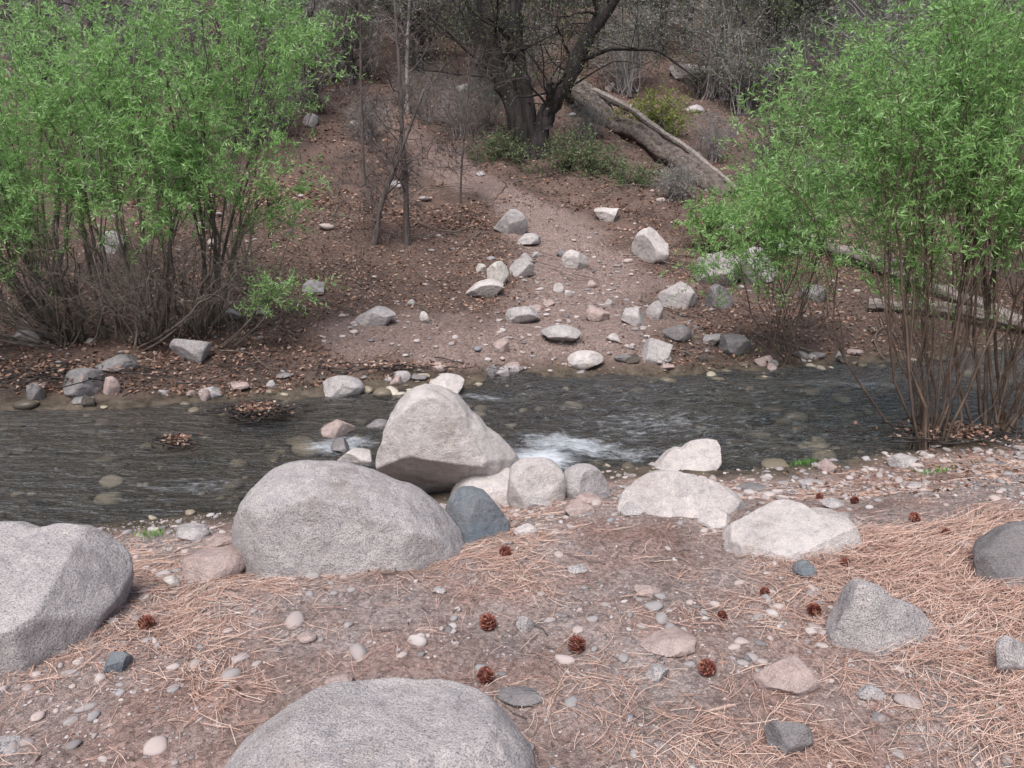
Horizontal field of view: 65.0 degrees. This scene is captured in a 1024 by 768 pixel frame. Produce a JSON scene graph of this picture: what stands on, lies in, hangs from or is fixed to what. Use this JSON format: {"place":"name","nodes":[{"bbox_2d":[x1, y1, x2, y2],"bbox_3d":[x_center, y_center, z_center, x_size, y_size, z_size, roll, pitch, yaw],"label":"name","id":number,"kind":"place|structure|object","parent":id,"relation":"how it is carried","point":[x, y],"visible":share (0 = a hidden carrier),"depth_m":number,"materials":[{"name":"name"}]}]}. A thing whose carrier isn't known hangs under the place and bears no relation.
{"place":"outdoors","nodes":[
{"label":"outdoors","id":0,"kind":"place"},
{"bbox_2d":[0,0,1023,767],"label":"ground","id":1,"kind":"structure","parent":0,"point":[298,656],"depth_m":6.25,"materials":[{"name":"soil"}]},
{"bbox_2d":[5,498,48,515],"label":"river stone","id":2,"kind":"object","parent":1,"relation":"on","point":[28,507],"visible":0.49,"depth_m":5.04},
{"bbox_2d":[26,384,45,400],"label":"river stone","id":3,"kind":"object","parent":1,"relation":"on","point":[37,392],"visible":0.88,"depth_m":7.14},
{"bbox_2d":[0,521,133,674],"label":"granite boulder","id":4,"kind":"object","parent":1,"relation":"on","point":[63,586],"visible":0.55,"depth_m":2.95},
{"bbox_2d":[63,368,106,397],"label":"river stone","id":5,"kind":"object","parent":1,"relation":"on","point":[89,388],"visible":0.81,"depth_m":7.21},
{"bbox_2d":[103,376,120,394],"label":"river stone","id":6,"kind":"object","parent":1,"relation":"on","point":[111,385],"visible":0.95,"depth_m":7.25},
{"bbox_2d":[95,354,140,372],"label":"river stone","id":7,"kind":"object","parent":1,"relation":"on","point":[124,361],"visible":0.8,"depth_m":7.49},
{"bbox_2d":[103,651,132,672],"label":"river stone","id":8,"kind":"object","parent":1,"relation":"on","point":[119,661],"visible":0.98,"depth_m":2.71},
{"bbox_2d":[99,504,150,520],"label":"river stone","id":9,"kind":"object","parent":1,"relation":"on","point":[121,511],"visible":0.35,"depth_m":5.01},
{"bbox_2d":[0,355,269,403],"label":"driftwood debris","id":10,"kind":"object","parent":1,"relation":"on","point":[55,372],"visible":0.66,"depth_m":7.34,"materials":[{"name":"brown plant"}]},
{"bbox_2d":[0,197,329,363],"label":"bare shrub","id":11,"kind":"object","parent":1,"relation":"on","point":[64,338],"visible":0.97,"depth_m":7.75,"materials":[{"name":"brown plant"}]},
{"bbox_2d":[0,0,351,297],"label":"willow shrub","id":12,"kind":"object","parent":1,"relation":"on","point":[56,153],"visible":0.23,"depth_m":9.15,"materials":[{"name":"green plant"}]},
{"bbox_2d":[0,0,372,345],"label":"willow shrub","id":13,"kind":"object","parent":1,"relation":"on","point":[10,191],"visible":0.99,"depth_m":7.48,"materials":[{"name":"green plant"}]},
{"bbox_2d":[169,339,211,363],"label":"river stone","id":14,"kind":"object","parent":1,"relation":"on","point":[196,351],"visible":0.91,"depth_m":7.64,"materials":[{"name":"grey stone"}]},
{"bbox_2d":[176,523,209,540],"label":"river stone","id":15,"kind":"object","parent":1,"relation":"on","point":[191,531],"visible":0.84,"depth_m":4.31,"materials":[{"name":"grey stone"}]},
{"bbox_2d":[180,546,244,582],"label":"river stone","id":16,"kind":"object","parent":1,"relation":"on","point":[206,564],"visible":0.69,"depth_m":3.47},
{"bbox_2d":[203,534,231,546],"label":"river stone","id":17,"kind":"object","parent":1,"relation":"on","point":[217,540],"visible":0.74,"depth_m":4.07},
{"bbox_2d":[215,257,348,349],"bbox_3d":[-2.294,-0.794,7.976,0.984,0.975,1.153,14,20,42],"label":"willow shrub","id":18,"kind":"object","parent":1,"relation":"on","point":[270,297],"visible":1,"depth_m":7.83,"materials":[{"name":"green plant"}]},
{"bbox_2d":[323,375,364,398],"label":"river stone","id":19,"kind":"object","parent":1,"relation":"on","point":[344,386],"visible":0.98,"depth_m":7.50,"materials":[{"name":"grey stone"}]},
{"bbox_2d":[232,460,464,578],"bbox_3d":[-0.734,0.743,3.749,1.075,0.742,0.715,0,15,0],"label":"granite boulder","id":20,"kind":"object","parent":1,"relation":"on","point":[301,518],"visible":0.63,"depth_m":3.46,"materials":[{"name":"stone"}]},
{"bbox_2d":[316,0,404,186],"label":"bare sapling","id":21,"kind":"object","parent":1,"relation":"on","point":[361,114],"visible":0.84,"depth_m":13.71,"materials":[{"name":"brown plant"}]},
{"bbox_2d":[341,92,396,139],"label":"bare shrub","id":22,"kind":"object","parent":1,"relation":"on","point":[368,118],"visible":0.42,"depth_m":15.92,"materials":[{"name":"grey plant"}]},
{"bbox_2d":[355,306,395,325],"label":"river stone","id":23,"kind":"object","parent":1,"relation":"on","point":[379,316],"visible":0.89,"depth_m":8.88,"materials":[{"name":"grey stone"}]},
{"bbox_2d":[224,677,535,767],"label":"granite boulder","id":24,"kind":"object","parent":1,"relation":"on","point":[395,722],"visible":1,"depth_m":2.17,"materials":[{"name":"stone"}]},
{"bbox_2d":[321,56,478,244],"bbox_3d":[-1.629,-3.295,11.564,2.347,2.639,1.669,0,15,0],"label":"bare sapling","id":25,"kind":"object","parent":1,"relation":"on","point":[376,233],"visible":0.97,"depth_m":11.57,"materials":[{"name":"brown plant"}]},
{"bbox_2d":[340,0,462,245],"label":"bare sapling","id":26,"kind":"object","parent":1,"relation":"on","point":[407,241],"visible":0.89,"depth_m":11.53,"materials":[{"name":"brown plant"}]},
{"bbox_2d":[370,0,441,112],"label":"bare sapling","id":27,"kind":"object","parent":1,"relation":"on","point":[407,71],"visible":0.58,"depth_m":17.14,"materials":[{"name":"grey plant"}]},
{"bbox_2d":[312,357,511,375],"bbox_3d":[-1.163,-0.170,7.999,2.357,0.164,0.427,-1,15,-4],"label":"driftwood debris","id":28,"kind":"object","parent":1,"relation":"on","point":[394,366],"visible":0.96,"depth_m":7.95,"materials":[{"name":"brown plant"}]},
{"bbox_2d":[386,48,465,123],"bbox_3d":[-1.813,-6.527,17.535,1.768,1.634,1.741,8,17,28],"label":"bare shrub","id":29,"kind":"object","parent":1,"relation":"on","point":[423,104],"visible":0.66,"depth_m":17.50,"materials":[{"name":"grey plant"}]},
{"bbox_2d":[429,373,463,393],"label":"river stone","id":30,"kind":"object","parent":1,"relation":"on","point":[453,382],"visible":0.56,"depth_m":7.57,"materials":[{"name":"stone"}]},
{"bbox_2d":[375,384,519,505],"bbox_3d":[-0.377,0.493,5.081,0.976,0.989,0.716,0,15,0],"label":"granite boulder","id":31,"kind":"object","parent":1,"relation":"on","point":[437,439],"visible":0.62,"depth_m":4.88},
{"bbox_2d":[431,68,499,137],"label":"bare shrub","id":32,"kind":"object","parent":1,"relation":"on","point":[463,117],"visible":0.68,"depth_m":16.64,"materials":[{"name":"grey plant"}]},
{"bbox_2d":[406,22,538,203],"bbox_3d":[-0.859,-4.459,13.280,1.755,3.013,2.076,12,19,39],"label":"bare sapling","id":33,"kind":"object","parent":1,"relation":"on","point":[466,103],"visible":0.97,"depth_m":13.37,"materials":[{"name":"brown plant"}]},
{"bbox_2d":[445,486,509,543],"bbox_3d":[-0.176,0.693,3.977,0.332,0.363,0.298,0,15,0],"label":"blue stone","id":34,"kind":"object","parent":1,"relation":"on","point":[475,513],"visible":0.55,"depth_m":3.89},
{"bbox_2d":[451,72,505,129],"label":"bare shrub","id":35,"kind":"object","parent":1,"relation":"on","point":[488,110],"visible":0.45,"depth_m":17.42,"materials":[{"name":"grey plant"}]},
{"bbox_2d":[465,279,503,297],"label":"river stone","id":36,"kind":"object","parent":1,"relation":"on","point":[487,288],"visible":0.98,"depth_m":10.09,"materials":[{"name":"stone"}]},
{"bbox_2d":[441,0,533,101],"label":"oak tree","id":37,"kind":"object","parent":1,"relation":"on","point":[482,40],"visible":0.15,"depth_m":18.83,"materials":[{"name":"brown plant"}]},
{"bbox_2d":[479,613,496,631],"bbox_3d":[-0.092,0.895,3.023,0.068,0.058,0.067,-24,30,9],"label":"pine cone","id":38,"kind":"object","parent":1,"relation":"on","point":[487,622],"visible":1,"depth_m":3.01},
{"bbox_2d":[0,40,984,381],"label":"hillside stones","id":39,"kind":"object","parent":1,"relation":"on","point":[478,348],"visible":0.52,"depth_m":9.45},
{"bbox_2d":[487,261,508,283],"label":"river stone","id":40,"kind":"object","parent":1,"relation":"on","point":[497,270],"visible":0.67,"depth_m":10.46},
{"bbox_2d":[0,85,1015,367],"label":"fallen twigs","id":41,"kind":"object","parent":1,"relation":"on","point":[470,239],"visible":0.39,"depth_m":11.51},
{"bbox_2d":[494,209,527,233],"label":"river stone","id":42,"kind":"object","parent":1,"relation":"on","point":[513,221],"visible":0.92,"depth_m":12.56,"materials":[{"name":"grey stone"}]},
{"bbox_2d":[0,449,1023,767],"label":"pine needles","id":43,"kind":"object","parent":1,"relation":"on","point":[912,543],"visible":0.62,"depth_m":2.96,"materials":[{"name":"plant"}]},
{"bbox_2d":[0,0,1023,214],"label":"distant woodland","id":44,"kind":"object","parent":1,"relation":"on","point":[775,12],"visible":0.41,"depth_m":19.60,"materials":[{"name":"grey plant"}]},
{"bbox_2d":[0,0,1023,398],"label":"leaf litter","id":45,"kind":"object","parent":1,"relation":"on","point":[396,212],"visible":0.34,"depth_m":11.02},
{"bbox_2d":[0,345,1023,519],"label":"streambed stones","id":46,"kind":"object","parent":1,"relation":"on","point":[381,392],"visible":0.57,"depth_m":6.78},
{"bbox_2d":[495,686,542,706],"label":"river stone","id":47,"kind":"object","parent":1,"relation":"on","point":[520,696],"visible":1,"depth_m":2.60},
{"bbox_2d":[509,258,534,277],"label":"river stone","id":48,"kind":"object","parent":1,"relation":"on","point":[523,267],"visible":0.88,"depth_m":10.84,"materials":[{"name":"grey stone"}]},
{"bbox_2d":[505,306,539,323],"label":"river stone","id":49,"kind":"object","parent":1,"relation":"on","point":[524,314],"visible":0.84,"depth_m":9.21,"materials":[{"name":"grey stone"}]},
{"bbox_2d":[34,439,1023,761],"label":"dry leaves","id":50,"kind":"object","parent":1,"relation":"on","point":[1014,471],"visible":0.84,"depth_m":4.53,"materials":[{"name":"brown plant"}]},
{"bbox_2d":[507,457,565,508],"bbox_3d":[0.145,0.631,4.829,0.358,0.362,0.354,0,15,0],"label":"granite boulder","id":51,"kind":"object","parent":1,"relation":"on","point":[531,477],"visible":0.77,"depth_m":4.73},
{"bbox_2d":[541,325,581,341],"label":"river stone","id":52,"kind":"object","parent":1,"relation":"on","point":[561,332],"visible":0.97,"depth_m":8.62,"materials":[{"name":"grey stone"}]},
{"bbox_2d":[464,114,674,188],"bbox_3d":[1.044,-4.162,15.418,4.542,2.061,1.475,6,16,22],"label":"green bush","id":53,"kind":"object","parent":1,"relation":"on","point":[570,158],"visible":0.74,"depth_m":15.21,"materials":[{"name":"green plant"}]},
{"bbox_2d":[126,468,1022,767],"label":"fallen twigs","id":54,"kind":"object","parent":1,"relation":"on","point":[612,582],"visible":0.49,"depth_m":3.33,"materials":[{"name":"wood"}]},
{"bbox_2d":[561,249,587,268],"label":"river stone","id":55,"kind":"object","parent":1,"relation":"on","point":[571,258],"visible":0.85,"depth_m":11.24,"materials":[{"name":"stone"}]},
{"bbox_2d":[564,499,595,515],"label":"river stone","id":56,"kind":"object","parent":1,"relation":"on","point":[575,507],"visible":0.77,"depth_m":4.28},
{"bbox_2d":[567,350,603,369],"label":"river stone","id":57,"kind":"object","parent":1,"relation":"on","point":[581,359],"visible":0.95,"depth_m":8.24,"materials":[{"name":"stone"}]},
{"bbox_2d":[382,0,791,158],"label":"oak tree","id":58,"kind":"object","parent":1,"relation":"on","point":[519,103],"visible":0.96,"depth_m":15.72,"materials":[{"name":"brown plant"}]},
{"bbox_2d":[564,463,609,499],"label":"granite boulder","id":59,"kind":"object","parent":1,"relation":"on","point":[584,478],"visible":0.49,"depth_m":4.87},
{"bbox_2d":[555,88,622,140],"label":"bare shrub","id":60,"kind":"object","parent":1,"relation":"on","point":[589,120],"visible":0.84,"depth_m":16.67,"materials":[{"name":"grey plant"}]},
{"bbox_2d":[585,306,609,321],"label":"river stone","id":61,"kind":"object","parent":1,"relation":"on","point":[594,314],"visible":0.84,"depth_m":9.28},
{"bbox_2d":[594,207,618,221],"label":"river stone","id":62,"kind":"object","parent":1,"relation":"on","point":[606,214],"visible":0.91,"depth_m":13.15,"materials":[{"name":"stone"}]},
{"bbox_2d":[620,502,643,516],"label":"river stone","id":63,"kind":"object","parent":1,"relation":"on","point":[630,509],"visible":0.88,"depth_m":4.08,"materials":[{"name":"grey stone"}]},
{"bbox_2d":[621,307,645,325],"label":"river stone","id":64,"kind":"object","parent":1,"relation":"on","point":[632,316],"visible":0.78,"depth_m":9.18,"materials":[{"name":"grey stone"}]},
{"bbox_2d":[550,68,737,197],"bbox_3d":[2.620,-5.544,17.303,0.674,3.048,6.950,-7,16,-24],"label":"fallen log","id":65,"kind":"object","parent":1,"relation":"on","point":[655,145],"visible":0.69,"depth_m":16.40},
{"bbox_2d":[631,227,668,263],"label":"river stone","id":66,"kind":"object","parent":1,"relation":"on","point":[649,244],"visible":0.84,"depth_m":11.76,"materials":[{"name":"stone"}]},
{"bbox_2d":[603,73,704,138],"bbox_3d":[3.074,-5.870,17.710,2.332,1.911,1.674,0,15,0],"label":"yellow green bush","id":67,"kind":"object","parent":1,"relation":"on","point":[661,117],"visible":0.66,"depth_m":17.55,"materials":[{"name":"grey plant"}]},
{"bbox_2d":[646,300,663,319],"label":"river stone","id":68,"kind":"object","parent":1,"relation":"on","point":[654,310],"visible":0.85,"depth_m":9.41,"materials":[{"name":"grey stone"}]},
{"bbox_2d":[641,338,672,363],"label":"river stone","id":69,"kind":"object","parent":1,"relation":"on","point":[653,350],"visible":0.91,"depth_m":8.35,"materials":[{"name":"grey stone"}]},
{"bbox_2d":[645,663,668,682],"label":"river stone","id":70,"kind":"object","parent":1,"relation":"on","point":[657,673],"visible":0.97,"depth_m":2.69,"materials":[{"name":"grey stone"}]},
{"bbox_2d":[640,627,695,657],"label":"river stone","id":71,"kind":"object","parent":1,"relation":"on","point":[676,642],"visible":1,"depth_m":2.86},
{"bbox_2d":[639,150,705,201],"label":"bare shrub","id":72,"kind":"object","parent":1,"relation":"on","point":[673,183],"visible":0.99,"depth_m":14.09,"materials":[{"name":"grey plant"}]},
{"bbox_2d":[662,324,690,341],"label":"river stone","id":73,"kind":"object","parent":1,"relation":"on","point":[681,333],"visible":0.98,"depth_m":8.70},
{"bbox_2d":[657,281,697,308],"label":"river stone","id":74,"kind":"object","parent":1,"relation":"on","point":[686,299],"visible":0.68,"depth_m":9.90,"materials":[{"name":"grey stone"}]},
{"bbox_2d":[617,470,745,517],"bbox_3d":[0.887,0.669,4.174,0.679,0.465,0.439,0,15,0],"label":"granite boulder","id":75,"kind":"object","parent":1,"relation":"on","point":[668,493],"visible":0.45,"depth_m":4.08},
{"bbox_2d":[655,438,721,470],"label":"granite boulder","id":76,"kind":"object","parent":1,"relation":"on","point":[700,454],"visible":0.5,"depth_m":5.55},
{"bbox_2d":[698,658,715,676],"bbox_3d":[0.657,0.957,2.708,0.052,0.061,0.061,26,16,-27],"label":"pine cone","id":77,"kind":"object","parent":1,"relation":"on","point":[707,667],"visible":1,"depth_m":2.70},
{"bbox_2d":[697,510,729,528],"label":"river stone","id":78,"kind":"object","parent":1,"relation":"on","point":[716,519],"visible":0.84,"depth_m":3.90,"materials":[{"name":"stone"}]},
{"bbox_2d":[677,98,752,161],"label":"bare shrub","id":79,"kind":"object","parent":1,"relation":"on","point":[712,151],"visible":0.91,"depth_m":16.64,"materials":[{"name":"grey plant"}]},
{"bbox_2d":[693,251,740,285],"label":"river stone","id":80,"kind":"object","parent":1,"relation":"on","point":[723,275],"visible":0.42,"depth_m":10.74,"materials":[{"name":"grey stone"}]},
{"bbox_2d":[705,284,733,309],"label":"river stone","id":81,"kind":"object","parent":1,"relation":"on","point":[724,290],"visible":0.66,"depth_m":9.90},
{"bbox_2d":[717,333,753,356],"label":"river stone","id":82,"kind":"object","parent":1,"relation":"on","point":[732,344],"visible":0.91,"depth_m":8.61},
{"bbox_2d":[673,150,803,252],"bbox_3d":[3.517,-2.788,12.209,2.064,1.651,1.135,-7,16,-24],"label":"green bush","id":83,"kind":"object","parent":1,"relation":"on","point":[717,210],"visible":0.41,"depth_m":12.12,"materials":[{"name":"green plant"}]},
{"bbox_2d":[738,247,775,284],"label":"river stone","id":84,"kind":"object","parent":1,"relation":"on","point":[748,273],"visible":0.23,"depth_m":10.89,"materials":[{"name":"grey stone"}]},
{"bbox_2d":[657,104,909,370],"bbox_3d":[2.662,-1.438,8.003,2.475,2.727,1.517,0,15,0],"label":"willow shrub","id":85,"kind":"object","parent":1,"relation":"on","point":[768,222],"visible":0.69,"depth_m":8.02,"materials":[{"name":"green plant"}]},
{"bbox_2d":[752,655,819,695],"bbox_3d":[0.893,0.958,2.630,0.180,0.118,0.152,-7,16,-24],"label":"river stone","id":86,"kind":"object","parent":1,"relation":"on","point":[792,674],"visible":0.96,"depth_m":2.60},
{"bbox_2d":[764,721,812,755],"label":"river stone","id":87,"kind":"object","parent":1,"relation":"on","point":[786,737],"visible":0.96,"depth_m":2.31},
{"bbox_2d":[722,499,862,561],"bbox_3d":[1.282,0.780,3.671,0.638,0.406,0.456,0,15,0],"label":"granite boulder","id":88,"kind":"object","parent":1,"relation":"on","point":[786,529],"visible":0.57,"depth_m":3.59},
{"bbox_2d":[792,560,816,577],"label":"river stone","id":89,"kind":"object","parent":1,"relation":"on","point":[805,568],"visible":0.97,"depth_m":3.32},
{"bbox_2d":[731,34,912,194],"bbox_3d":[5.919,-4.972,14.952,3.730,3.111,2.367,0,15,0],"label":"green bush","id":90,"kind":"object","parent":1,"relation":"on","point":[770,122],"visible":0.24,"depth_m":14.81,"materials":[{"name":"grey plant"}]},
{"bbox_2d":[856,684,884,700],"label":"river stone","id":91,"kind":"object","parent":1,"relation":"on","point":[870,692],"visible":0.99,"depth_m":2.56,"materials":[{"name":"grey stone"}]},
{"bbox_2d":[719,0,1023,450],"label":"willow shrub","id":92,"kind":"object","parent":1,"relation":"on","point":[917,108],"visible":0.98,"depth_m":5.70,"materials":[{"name":"green plant"}]},
{"bbox_2d":[825,579,938,655],"bbox_3d":[1.343,0.896,2.873,0.413,0.402,0.258,0,15,0],"label":"speckled boulder","id":93,"kind":"object","parent":1,"relation":"on","point":[863,614],"visible":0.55,"depth_m":2.83,"materials":[{"name":"grey stone"}]},
{"bbox_2d":[778,202,1001,355],"bbox_3d":[4.135,-1.269,9.112,2.747,1.767,1.057,4,16,16],"label":"bare shrub","id":94,"kind":"object","parent":1,"relation":"on","point":[827,292],"visible":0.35,"depth_m":9.09,"materials":[{"name":"brown plant"}]},
{"bbox_2d":[887,453,918,467],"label":"river stone","id":95,"kind":"object","parent":1,"relation":"on","point":[902,460],"visible":0.81,"depth_m":5.49,"materials":[{"name":"grey stone"}]},
{"bbox_2d":[794,226,1023,331],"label":"driftwood log","id":96,"kind":"object","parent":1,"relation":"on","point":[843,248],"visible":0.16,"depth_m":11.50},
{"bbox_2d":[807,412,1023,449],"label":"driftwood debris","id":97,"kind":"object","parent":1,"relation":"on","point":[990,432],"visible":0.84,"depth_m":6.00,"materials":[{"name":"brown plant"}]},
{"bbox_2d":[820,0,1023,295],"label":"willow shrub","id":98,"kind":"object","parent":1,"relation":"on","point":[937,142],"visible":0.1,"depth_m":10.11,"materials":[{"name":"green plant"}]},
{"bbox_2d":[865,228,1023,450],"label":"bare shrub","id":99,"kind":"object","parent":1,"relation":"on","point":[975,341],"visible":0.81,"depth_m":5.95,"materials":[{"name":"brown plant"}]},
{"bbox_2d":[866,298,1023,328],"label":"driftwood log","id":100,"kind":"object","parent":1,"relation":"on","point":[870,303],"visible":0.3,"depth_m":9.77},
{"bbox_2d":[880,0,1023,438],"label":"willow shrub","id":101,"kind":"object","parent":1,"relation":"on","point":[1006,77],"visible":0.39,"depth_m":6.02,"materials":[{"name":"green plant"}]},
{"bbox_2d":[973,521,1023,589],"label":"granite boulder","id":102,"kind":"object","parent":1,"relation":"on","point":[998,552],"visible":0.73,"depth_m":3.17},
{"bbox_2d":[995,635,1023,672],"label":"river stone","id":103,"kind":"object","parent":1,"relation":"on","point":[1009,650],"visible":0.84,"depth_m":2.65,"materials":[{"name":"grey stone"}]},
{"bbox_2d":[0,434,1023,767],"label":"gravel","id":104,"kind":"structure","parent":0,"point":[158,744],"depth_m":2.99,"materials":[{"name":"gravel"}]},
{"bbox_2d":[0,350,1023,525],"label":"stream water","id":105,"kind":"structure","parent":0,"point":[557,457],"depth_m":6.47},
{"bbox_2d":[143,431,209,450],"bbox_3d":[-2.511,0.424,6.010,0.475,0.129,0.268,-4,16,-14],"label":"driftwood debris","id":106,"kind":"object","parent":105,"relation":"on","point":[175,440],"visible":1,"depth_m":5.99,"materials":[{"name":"brown plant"}]},
{"bbox_2d":[192,394,319,426],"bbox_3d":[-2.165,0.221,6.768,0.996,0.176,0.609,5,16,17],"label":"driftwood debris","id":107,"kind":"object","parent":105,"relation":"on","point":[253,410],"visible":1,"depth_m":6.73,"materials":[{"name":"brown plant"}]},
{"bbox_2d":[321,419,355,442],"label":"river stone","id":108,"kind":"object","parent":105,"relation":"in","point":[332,431],"visible":0.84,"depth_m":6.33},
{"bbox_2d":[337,448,372,467],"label":"river stone","id":109,"kind":"object","parent":105,"relation":"in","point":[357,456],"visible":0.79,"depth_m":5.73,"materials":[{"name":"stone"}]},
{"bbox_2d":[592,87,737,191],"bbox_3d":[2.831,-5.444,17.135,0.361,2.491,5.863,-7,17,-25],"label":"fallen log","id":110,"kind":"object","parent":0,"point":[645,120],"visible":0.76,"depth_m":16.57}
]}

